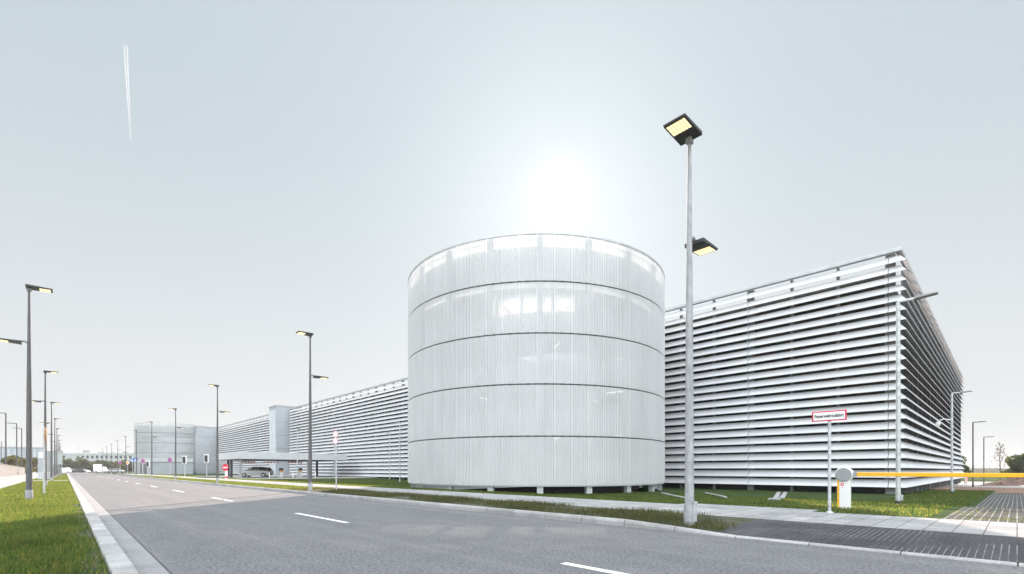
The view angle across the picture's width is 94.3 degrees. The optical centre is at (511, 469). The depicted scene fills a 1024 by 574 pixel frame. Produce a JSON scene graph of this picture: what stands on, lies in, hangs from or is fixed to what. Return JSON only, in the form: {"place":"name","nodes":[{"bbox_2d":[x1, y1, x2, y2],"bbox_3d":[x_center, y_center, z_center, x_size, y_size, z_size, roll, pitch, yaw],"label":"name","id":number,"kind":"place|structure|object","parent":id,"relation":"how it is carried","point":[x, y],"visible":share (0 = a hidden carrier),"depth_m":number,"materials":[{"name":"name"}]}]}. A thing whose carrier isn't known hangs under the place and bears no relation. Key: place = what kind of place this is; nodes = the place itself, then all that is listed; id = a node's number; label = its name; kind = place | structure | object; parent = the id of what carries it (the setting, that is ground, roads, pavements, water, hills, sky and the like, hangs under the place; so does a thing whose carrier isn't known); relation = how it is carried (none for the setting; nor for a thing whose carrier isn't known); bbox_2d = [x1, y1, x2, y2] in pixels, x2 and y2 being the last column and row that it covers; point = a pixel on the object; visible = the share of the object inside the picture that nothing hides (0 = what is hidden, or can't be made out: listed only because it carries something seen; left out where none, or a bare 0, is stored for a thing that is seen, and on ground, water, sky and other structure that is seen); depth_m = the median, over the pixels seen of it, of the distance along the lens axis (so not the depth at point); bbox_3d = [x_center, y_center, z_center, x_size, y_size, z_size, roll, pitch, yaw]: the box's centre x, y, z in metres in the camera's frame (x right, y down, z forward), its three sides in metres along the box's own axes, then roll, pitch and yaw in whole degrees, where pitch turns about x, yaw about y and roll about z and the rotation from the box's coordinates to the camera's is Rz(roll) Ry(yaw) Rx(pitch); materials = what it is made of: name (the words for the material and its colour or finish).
{"place":"outdoors","nodes":[
{"label":"outdoors","id":0,"kind":"place"},
{"bbox_2d":[0,480,22,487],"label":"path","id":1,"kind":"structure","parent":0,"point":[4,483],"depth_m":33.82,"materials":[{"name":"concrete"}]},
{"bbox_2d":[0,473,36,479],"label":"path","id":2,"kind":"structure","parent":0,"point":[21,476],"depth_m":54.24,"materials":[{"name":"concrete"}]},
{"bbox_2d":[0,479,67,480],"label":"path","id":3,"kind":"structure","parent":0,"point":[32,480],"depth_m":43.22,"materials":[{"name":"concrete"}]},
{"bbox_2d":[93,464,101,469],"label":"billboard","id":4,"kind":"object","parent":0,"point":[97,466],"visible":0.76,"depth_m":139.92,"materials":[{"name":"white paint"}]},
{"bbox_2d":[130,474,221,478],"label":"sidewalk","id":5,"kind":"structure","parent":0,"point":[178,476],"depth_m":59.49,"materials":[{"name":"concrete"}]},
{"bbox_2d":[146,461,149,474],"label":"traffic light","id":6,"kind":"object","parent":5,"relation":"on","point":[148,464],"visible":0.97,"depth_m":85.89,"materials":[{"name":"metal"}]},
{"bbox_2d":[182,456,186,476],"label":"traffic light","id":7,"kind":"object","parent":5,"relation":"on","point":[184,460],"visible":0.99,"depth_m":65.91,"materials":[{"name":"metal"}]},
{"bbox_2d":[153,474,224,477],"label":"grass","id":8,"kind":"structure","parent":0,"point":[189,476],"depth_m":66.62,"materials":[{"name":"green plant"}]},
{"bbox_2d":[207,475,374,478],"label":"driveway","id":9,"kind":"structure","parent":0,"point":[277,477],"depth_m":67.08,"materials":[{"name":"concrete"}]},
{"bbox_2d":[204,454,208,476],"bbox_3d":[-41.127,-0.513,63.855,0.601,3.150,0.382,0,0,18],"label":"traffic light","id":10,"kind":"object","parent":9,"relation":"on","point":[206,458],"visible":0.95,"depth_m":63.91,"materials":[{"name":"metal"}]},
{"bbox_2d":[242,467,273,476],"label":"parked car","id":11,"kind":"object","parent":9,"relation":"on","point":[258,471],"visible":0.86,"depth_m":67.30,"materials":[{"name":"silver metal"}]},
{"bbox_2d":[279,468,282,476],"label":"ticket machine","id":12,"kind":"object","parent":9,"relation":"on","point":[280,472],"visible":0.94,"depth_m":65.50,"materials":[{"name":"white paint"}]},
{"bbox_2d":[298,468,302,476],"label":"ticket machine","id":13,"kind":"object","parent":9,"relation":"on","point":[300,470],"visible":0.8,"depth_m":67.35,"materials":[{"name":"white paint"}]},
{"bbox_2d":[222,478,410,486],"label":"grass","id":14,"kind":"structure","parent":0,"point":[379,481],"depth_m":50.47,"materials":[{"name":"green plant"}]},
{"bbox_2d":[0,470,1017,573],"bbox_3d":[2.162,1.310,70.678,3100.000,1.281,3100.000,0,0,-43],"label":"ground","id":15,"kind":"structure","parent":0,"point":[872,497],"depth_m":24.52,"materials":[{"name":"green plant"}]},
{"bbox_2d":[0,412,6,464],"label":"path lamp","id":16,"kind":"object","parent":15,"relation":"on","point":[5,451],"visible":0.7,"depth_m":63.21,"materials":[{"name":"metal"}]},
{"bbox_2d":[0,456,18,466],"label":"bush","id":17,"kind":"object","parent":15,"relation":"on","point":[11,460],"visible":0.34,"depth_m":100.09,"materials":[{"name":"green plant"}]},
{"bbox_2d":[0,464,24,475],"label":"concrete wall","id":18,"kind":"structure","parent":15,"relation":"on","point":[5,469],"depth_m":62.74,"materials":[{"name":"beige concrete"}]},
{"bbox_2d":[10,423,16,465],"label":"path lamp","id":19,"kind":"object","parent":15,"relation":"on","point":[16,441],"visible":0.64,"depth_m":77.36,"materials":[{"name":"metal"}]},
{"bbox_2d":[10,455,25,470],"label":"bush","id":20,"kind":"object","parent":15,"relation":"on","point":[19,460],"visible":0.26,"depth_m":104.18,"materials":[{"name":"green plant"}]},
{"bbox_2d":[18,428,21,466],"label":"path lamp","id":21,"kind":"object","parent":15,"relation":"on","point":[21,446],"visible":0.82,"depth_m":86.34,"materials":[{"name":"metal"}]},
{"bbox_2d":[0,446,42,471],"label":"industrial hall","id":22,"kind":"structure","parent":15,"relation":"on","point":[11,450],"depth_m":232.53,"materials":[{"name":"white metal"}]},
{"bbox_2d":[0,284,52,498],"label":"street lamp","id":23,"kind":"object","parent":15,"relation":"on","point":[29,490],"visible":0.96,"depth_m":15.54,"materials":[{"name":"metal"}]},
{"bbox_2d":[20,458,35,472],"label":"bush","id":24,"kind":"object","parent":15,"relation":"on","point":[33,462],"visible":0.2,"depth_m":108.92,"materials":[{"name":"green plant"}]},
{"bbox_2d":[32,457,37,472],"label":"bush","id":25,"kind":"object","parent":15,"relation":"on","point":[35,464],"visible":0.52,"depth_m":149.22,"materials":[{"name":"green plant"}]},
{"bbox_2d":[0,480,76,503],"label":"grass","id":26,"kind":"structure","parent":15,"relation":"on","point":[64,488],"depth_m":20.95,"materials":[{"name":"green plant"}]},
{"bbox_2d":[37,451,49,479],"bbox_3d":[-47.666,-0.485,48.500,1.100,2.950,0.560,0,0,1],"label":"info pylon","id":27,"kind":"object","parent":15,"relation":"on","point":[40,466],"visible":0.56,"depth_m":48.25,"materials":[{"name":"white metal"}]},
{"bbox_2d":[43,427,44,492],"bbox_3d":[-18.999,-0.365,19.346,0.852,2.770,0.373,0,0,9],"label":"verge sign","id":28,"kind":"object","parent":15,"relation":"on","point":[43,459],"visible":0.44,"depth_m":19.28,"materials":[{"name":"metal"}]},
{"bbox_2d":[32,370,57,485],"bbox_3d":[-28.496,-2.441,28.864,1.320,7.190,0.400,0,0,-44],"label":"street lamp","id":29,"kind":"object","parent":15,"relation":"on","point":[44,401],"visible":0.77,"depth_m":28.90,"materials":[{"name":"metal"}]},
{"bbox_2d":[39,402,58,480],"bbox_3d":[-41.068,-2.441,42.230,1.320,7.190,0.400,0,0,-44],"label":"street lamp","id":30,"kind":"object","parent":15,"relation":"on","point":[51,463],"visible":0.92,"depth_m":42.25,"materials":[{"name":"metal"}]},
{"bbox_2d":[0,493,99,573],"bbox_3d":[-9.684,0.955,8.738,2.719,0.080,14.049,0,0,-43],"label":"grass","id":31,"kind":"structure","parent":15,"relation":"on","point":[8,526],"depth_m":6.57,"materials":[{"name":"green plant"}]},
{"bbox_2d":[32,474,68,479],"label":"grass","id":32,"kind":"structure","parent":15,"relation":"on","point":[62,477],"depth_m":52.02,"materials":[{"name":"green plant"}]},
{"bbox_2d":[47,418,57,477],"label":"street lamp","id":33,"kind":"object","parent":15,"relation":"on","point":[54,450],"visible":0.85,"depth_m":55.62,"materials":[{"name":"metal"}]},
{"bbox_2d":[52,428,59,475],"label":"street lamp","id":34,"kind":"object","parent":15,"relation":"on","point":[56,451],"visible":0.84,"depth_m":68.97,"materials":[{"name":"metal"}]},
{"bbox_2d":[53,451,62,475],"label":"notice board","id":35,"kind":"object","parent":15,"relation":"on","point":[59,457],"visible":0.59,"depth_m":77.94,"materials":[{"name":"white metal"}]},
{"bbox_2d":[57,459,74,468],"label":"tree","id":36,"kind":"object","parent":15,"relation":"on","point":[67,462],"visible":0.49,"depth_m":203.40,"materials":[{"name":"green plant"}]},
{"bbox_2d":[71,457,82,468],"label":"tree","id":37,"kind":"object","parent":15,"relation":"on","point":[76,466],"visible":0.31,"depth_m":207.85,"materials":[{"name":"green plant"}]},
{"bbox_2d":[75,459,92,469],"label":"tree","id":38,"kind":"object","parent":15,"relation":"on","point":[85,464],"visible":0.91,"depth_m":204.40,"materials":[{"name":"green plant"}]},
{"bbox_2d":[61,497,111,573],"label":"grass","id":39,"kind":"structure","parent":15,"relation":"on","point":[102,566],"depth_m":5.55,"materials":[{"name":"green plant"}]},
{"bbox_2d":[68,504,106,573],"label":"soil edge","id":40,"kind":"object","parent":15,"relation":"on","point":[89,536],"visible":0.16,"depth_m":6.11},
{"bbox_2d":[63,450,133,471],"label":"office building","id":41,"kind":"structure","parent":15,"relation":"on","point":[91,457],"depth_m":250.00,"materials":[{"name":"white concrete"}]},
{"bbox_2d":[94,467,107,472],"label":"parked car","id":42,"kind":"object","parent":15,"relation":"on","point":[102,470],"visible":0.75,"depth_m":164.37,"materials":[{"name":"metal"}]},
{"bbox_2d":[66,473,138,573],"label":"kerb","id":43,"kind":"structure","parent":15,"relation":"on","point":[118,560],"depth_m":6.12,"materials":[{"name":"concrete"}]},
{"bbox_2d":[100,461,115,467],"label":"tree","id":44,"kind":"object","parent":15,"relation":"on","point":[104,463],"visible":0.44,"depth_m":205.01,"materials":[{"name":"green plant"}]},
{"bbox_2d":[120,459,131,471],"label":"tree","id":45,"kind":"object","parent":15,"relation":"on","point":[129,465],"visible":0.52,"depth_m":201.00,"materials":[{"name":"green plant"}]},
{"bbox_2d":[137,458,192,473],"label":"annex building","id":46,"kind":"structure","parent":15,"relation":"on","point":[162,466],"depth_m":114.96,"materials":[{"name":"grey metal"}]},
{"bbox_2d":[134,423,202,473],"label":"ramp tower","id":47,"kind":"structure","parent":15,"relation":"on","point":[163,441],"depth_m":129.74,"materials":[{"name":"metal"}]},
{"bbox_2d":[195,426,225,473],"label":"stair tower","id":48,"kind":"structure","parent":15,"relation":"on","point":[205,439],"depth_m":134.56,"materials":[{"name":"metal"}]},
{"bbox_2d":[218,414,268,473],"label":"parking garage","id":49,"kind":"structure","parent":15,"relation":"on","point":[253,436],"depth_m":117.55,"materials":[{"name":"paint"}]},
{"bbox_2d":[219,452,346,477],"bbox_3d":[-32.830,-0.430,68.480,14.400,3.760,9.700,0,0,-44],"label":"entrance canopy","id":50,"kind":"object","parent":15,"relation":"on","point":[231,457],"visible":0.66,"depth_m":64.26,"materials":[{"name":"white metal"}]},
{"bbox_2d":[268,405,303,474],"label":"stair tower","id":51,"kind":"structure","parent":15,"relation":"on","point":[279,429],"depth_m":93.24,"materials":[{"name":"metal"}]},
{"bbox_2d":[297,428,300,479],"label":"path lamp","id":52,"kind":"object","parent":15,"relation":"on","point":[297,453],"visible":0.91,"depth_m":55.96,"materials":[{"name":"metal"}]},
{"bbox_2d":[386,433,389,479],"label":"path lamp","id":53,"kind":"object","parent":15,"relation":"on","point":[389,455],"visible":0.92,"depth_m":60.95,"materials":[{"name":"metal"}]},
{"bbox_2d":[395,422,400,482],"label":"path lamp","id":54,"kind":"object","parent":15,"relation":"on","point":[399,451],"visible":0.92,"depth_m":46.75,"materials":[{"name":"metal"}]},
{"bbox_2d":[118,474,747,531],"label":"grass verge","id":55,"kind":"object","parent":15,"relation":"on","point":[725,519],"depth_m":10.82,"materials":[{"name":"plant"}]},
{"bbox_2d":[111,444,111,473],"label":"street lamp","id":56,"kind":"object","parent":55,"relation":"on","point":[111,458],"visible":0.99,"depth_m":111.68,"materials":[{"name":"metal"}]},
{"bbox_2d":[122,436,126,474],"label":"street lamp","id":57,"kind":"object","parent":55,"relation":"on","point":[125,453],"visible":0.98,"depth_m":85.82,"materials":[{"name":"metal"}]},
{"bbox_2d":[132,430,139,475],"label":"street lamp","id":58,"kind":"object","parent":55,"relation":"on","point":[136,450],"visible":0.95,"depth_m":72.91,"materials":[{"name":"metal"}]},
{"bbox_2d":[146,421,153,476],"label":"street lamp","id":59,"kind":"object","parent":55,"relation":"on","point":[151,452],"visible":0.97,"depth_m":59.97,"materials":[{"name":"metal"}]},
{"bbox_2d":[168,408,181,478],"bbox_3d":[-33.272,-2.491,47.165,1.320,7.190,0.400,0,0,-44],"label":"street lamp","id":60,"kind":"object","parent":55,"relation":"on","point":[175,476],"visible":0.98,"depth_m":47.04,"materials":[{"name":"metal"}]},
{"bbox_2d":[208,384,229,482],"bbox_3d":[-21.109,-2.491,34.234,1.320,7.190,0.400,0,0,-42],"label":"street lamp","id":61,"kind":"object","parent":55,"relation":"on","point":[217,459],"visible":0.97,"depth_m":34.12,"materials":[{"name":"metal"}]},
{"bbox_2d":[129,475,327,488],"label":"weeds","id":62,"kind":"object","parent":55,"relation":"on","point":[269,485],"visible":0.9,"depth_m":32.41,"materials":[{"name":"green plant"}]},
{"bbox_2d":[296,331,328,490],"bbox_3d":[-8.947,-2.491,21.305,1.320,7.190,0.400,0,0,-42],"label":"street lamp","id":63,"kind":"object","parent":55,"relation":"on","point":[309,335],"visible":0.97,"depth_m":21.19,"materials":[{"name":"metal"}]},
{"bbox_2d":[333,431,337,489],"bbox_3d":[-7.959,-0.360,21.487,0.310,2.820,0.086,0,0,27],"label":"double round sign","id":64,"kind":"object","parent":55,"relation":"on","point":[335,436],"visible":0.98,"depth_m":21.48,"materials":[{"name":"metal"}]},
{"bbox_2d":[663,113,717,525],"bbox_3d":[3.201,-2.408,8.448,1.320,7.015,0.400,0,0,-43],"label":"street lamp","id":65,"kind":"object","parent":55,"relation":"on","point":[682,129],"visible":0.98,"depth_m":8.33,"materials":[{"name":"metal"}]},
{"bbox_2d":[408,232,664,493],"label":"ramp tower","id":66,"kind":"structure","parent":15,"relation":"on","point":[536,361],"depth_m":25.44,"materials":[{"name":"metal"}]},
{"bbox_2d":[100,473,1023,566],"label":"kerb","id":67,"kind":"structure","parent":15,"relation":"on","point":[600,520],"depth_m":9.46,"materials":[{"name":"concrete"}]},
{"bbox_2d":[289,246,964,493],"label":"parking garage","id":68,"kind":"structure","parent":15,"relation":"on","point":[771,374],"depth_m":31.78,"materials":[{"name":"paint"}]},
{"bbox_2d":[337,484,968,517],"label":"grass","id":69,"kind":"structure","parent":15,"relation":"on","point":[758,500],"depth_m":14.84,"materials":[{"name":"green plant"}]},
{"bbox_2d":[705,492,727,497],"bbox_3d":[10.255,1.302,24.008,0.140,0.182,4.748,0,0,12],"label":"drain edge","id":70,"kind":"object","parent":15,"relation":"on","point":[716,495],"visible":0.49,"depth_m":23.22,"materials":[{"name":"concrete"}]},
{"bbox_2d":[694,503,816,511],"bbox_3d":[5.938,0.944,12.175,0.625,0.001,3.200,0,0,-43],"label":"sidewalk bay","id":71,"kind":"object","parent":15,"relation":"on","point":[757,507],"visible":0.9,"depth_m":11.95,"materials":[{"name":"grey concrete"}]},
{"bbox_2d":[768,492,780,499],"bbox_3d":[11.911,1.178,21.440,0.200,0.483,13.678,0,0,30],"label":"drain edge","id":72,"kind":"object","parent":15,"relation":"on","point":[777,494],"visible":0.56,"depth_m":22.80,"materials":[{"name":"concrete"}]},
{"bbox_2d":[774,492,786,499],"bbox_3d":[12.216,1.180,21.480,0.200,0.483,13.787,0,0,31],"label":"drain edge","id":73,"kind":"object","parent":15,"relation":"on","point":[783,495],"visible":0.52,"depth_m":21.85,"materials":[{"name":"concrete"}]},
{"bbox_2d":[715,519,1023,562],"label":"paved strip","id":74,"kind":"object","parent":15,"relation":"on","point":[994,547],"visible":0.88,"depth_m":6.82,"materials":[{"name":"grey concrete"}]},
{"bbox_2d":[705,518,757,531],"bbox_3d":[3.954,0.981,8.524,2.120,0.069,0.200,0,0,-43],"label":"paved strip edge","id":75,"kind":"object","parent":74,"relation":"on","point":[744,521],"visible":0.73,"depth_m":8.75,"materials":[{"name":"concrete"}]},
{"bbox_2d":[895,291,938,503],"bbox_3d":[11.655,-1.946,13.713,0.220,6.110,0.965,0,0,-44],"label":"path lamp","id":76,"kind":"object","parent":15,"relation":"on","point":[899,497],"visible":0.91,"depth_m":13.95,"materials":[{"name":"metal"}]},
{"bbox_2d":[835,467,1023,507],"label":"barrier gate","id":77,"kind":"structure","parent":15,"relation":"on","point":[844,476],"depth_m":11.73,"materials":[{"name":"metal"}]},
{"bbox_2d":[877,490,989,504],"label":"grass","id":78,"kind":"structure","parent":15,"relation":"on","point":[944,496],"depth_m":22.68,"materials":[{"name":"green plant"}]},
{"bbox_2d":[935,391,971,492],"bbox_3d":[26.295,-1.573,28.303,0.260,6.110,1.630,0,0,-44],"label":"path lamp","id":79,"kind":"object","parent":15,"relation":"on","point":[939,424],"visible":0.88,"depth_m":28.31,"materials":[{"name":"metal"}]},
{"bbox_2d":[961,456,971,472],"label":"tree","id":80,"kind":"object","parent":15,"relation":"on","point":[965,467],"visible":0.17,"depth_m":91.31,"materials":[{"name":"green plant"}]},
{"bbox_2d":[931,486,1023,490],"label":"dirt strip","id":81,"kind":"object","parent":15,"relation":"on","point":[985,488],"visible":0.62,"depth_m":37.73,"materials":[{"name":"brown soil"}]},
{"bbox_2d":[972,421,986,486],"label":"path lamp","id":82,"kind":"object","parent":15,"relation":"on","point":[973,484],"visible":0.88,"depth_m":43.65,"materials":[{"name":"metal"}]},
{"bbox_2d":[942,493,1023,522],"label":"fire lane","id":83,"kind":"structure","parent":15,"relation":"on","point":[1004,502],"depth_m":11.83,"materials":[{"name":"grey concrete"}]},
{"bbox_2d":[945,481,1023,487],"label":"hardstand","id":84,"kind":"structure","parent":15,"relation":"on","point":[961,484],"depth_m":54.23,"materials":[{"name":"concrete"}]},
{"bbox_2d":[977,483,1019,485],"bbox_3d":[59.424,1.821,57.880,7.455,0.606,3.522,0,0,0],"label":"soil heap","id":85,"kind":"object","parent":84,"relation":"on","point":[999,484],"visible":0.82,"depth_m":57.58,"materials":[{"name":"brown soil"}]},
{"bbox_2d":[982,477,1023,484],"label":"soil heap","id":86,"kind":"object","parent":84,"relation":"on","point":[1015,481],"visible":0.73,"depth_m":61.08,"materials":[{"name":"brown soil"}]},
{"bbox_2d":[983,436,993,484],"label":"path lamp","id":87,"kind":"object","parent":15,"relation":"on","point":[984,461],"visible":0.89,"depth_m":57.98,"materials":[{"name":"metal"}]},
{"bbox_2d":[991,442,1007,479],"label":"young tree","id":88,"kind":"object","parent":15,"relation":"on","point":[1000,451],"visible":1,"depth_m":74.94,"materials":[{"name":"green plant"}]},
{"bbox_2d":[993,491,1023,493],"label":"dirt strip","id":89,"kind":"object","parent":15,"relation":"on","point":[1009,492],"visible":1,"depth_m":29.63,"materials":[{"name":"brown soil"}]},
{"bbox_2d":[1001,453,1023,477],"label":"tree","id":90,"kind":"object","parent":15,"relation":"on","point":[1016,464],"visible":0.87,"depth_m":94.83,"materials":[{"name":"green plant"}]},
{"bbox_2d":[0,0,1023,469],"label":"sky","id":91,"kind":"structure","parent":0,"point":[196,187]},
{"bbox_2d":[69,472,1023,573],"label":"road","id":92,"kind":"structure","parent":0,"point":[266,533],"depth_m":6.78,"materials":[{"name":"grey asphalt"}]},
{"bbox_2d":[62,468,71,472],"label":"parked car","id":93,"kind":"object","parent":92,"relation":"on","point":[67,470],"visible":0.6,"depth_m":189.28,"materials":[{"name":"metal"}]},
{"bbox_2d":[72,469,85,472],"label":"parked car","id":94,"kind":"object","parent":92,"relation":"on","point":[77,470],"visible":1,"depth_m":184.09,"materials":[{"name":"silver metal"}]},
{"bbox_2d":[108,468,124,472],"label":"parked car","id":95,"kind":"object","parent":92,"relation":"on","point":[115,470],"visible":0.92,"depth_m":159.39,"materials":[{"name":"silver metal"}]},
{"bbox_2d":[68,473,169,573],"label":"road gutter","id":96,"kind":"object","parent":92,"relation":"on","point":[142,559],"visible":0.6,"depth_m":6.76,"materials":[{"name":"concrete"}]},
{"bbox_2d":[92,496,171,573],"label":"gutter joint","id":97,"kind":"object","parent":92,"relation":"on","point":[137,540],"visible":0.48,"depth_m":6.90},
{"bbox_2d":[106,493,283,510],"bbox_3d":[-10.303,1.046,17.011,0.180,0.001,9.618,0,0,1],"label":"road joint","id":98,"kind":"object","parent":92,"relation":"on","point":[188,502],"visible":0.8,"depth_m":14.82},
{"bbox_2d":[295,513,349,522],"bbox_3d":[-4.256,1.046,10.480,0.120,0.001,2.900,0,0,-43],"label":"road marking","id":99,"kind":"object","parent":92,"relation":"on","point":[322,518],"visible":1,"depth_m":10.24,"materials":[{"name":"white paint"}]},
{"bbox_2d":[560,562,627,573],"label":"road marking","id":100,"kind":"object","parent":92,"relation":"on","point":[592,568],"visible":1,"depth_m":5.04,"materials":[{"name":"white paint"}]},
{"bbox_2d":[209,479,1023,536],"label":"sidewalk","id":101,"kind":"structure","parent":0,"point":[974,527],"depth_m":9.85,"materials":[{"name":"grey concrete"}]},
{"bbox_2d":[222,464,228,479],"bbox_3d":[-26.816,0.230,44.578,0.620,1.540,0.288,0,0,4],"label":"no entry sign","id":102,"kind":"object","parent":101,"relation":"on","point":[225,467],"visible":0.91,"depth_m":44.45,"materials":[{"name":"metal"}]},
{"bbox_2d":[812,410,846,512],"bbox_3d":[6.950,-0.120,10.400,0.156,2.340,0.650,0,0,-43],"label":"fire access sign","id":103,"kind":"object","parent":101,"relation":"on","point":[830,416],"visible":1,"depth_m":10.37,"materials":[{"name":"metal"}]},
{"bbox_2d":[966,468,1004,472],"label":"embankment","id":104,"kind":"structure","parent":0,"point":[987,470],"depth_m":270.26,"materials":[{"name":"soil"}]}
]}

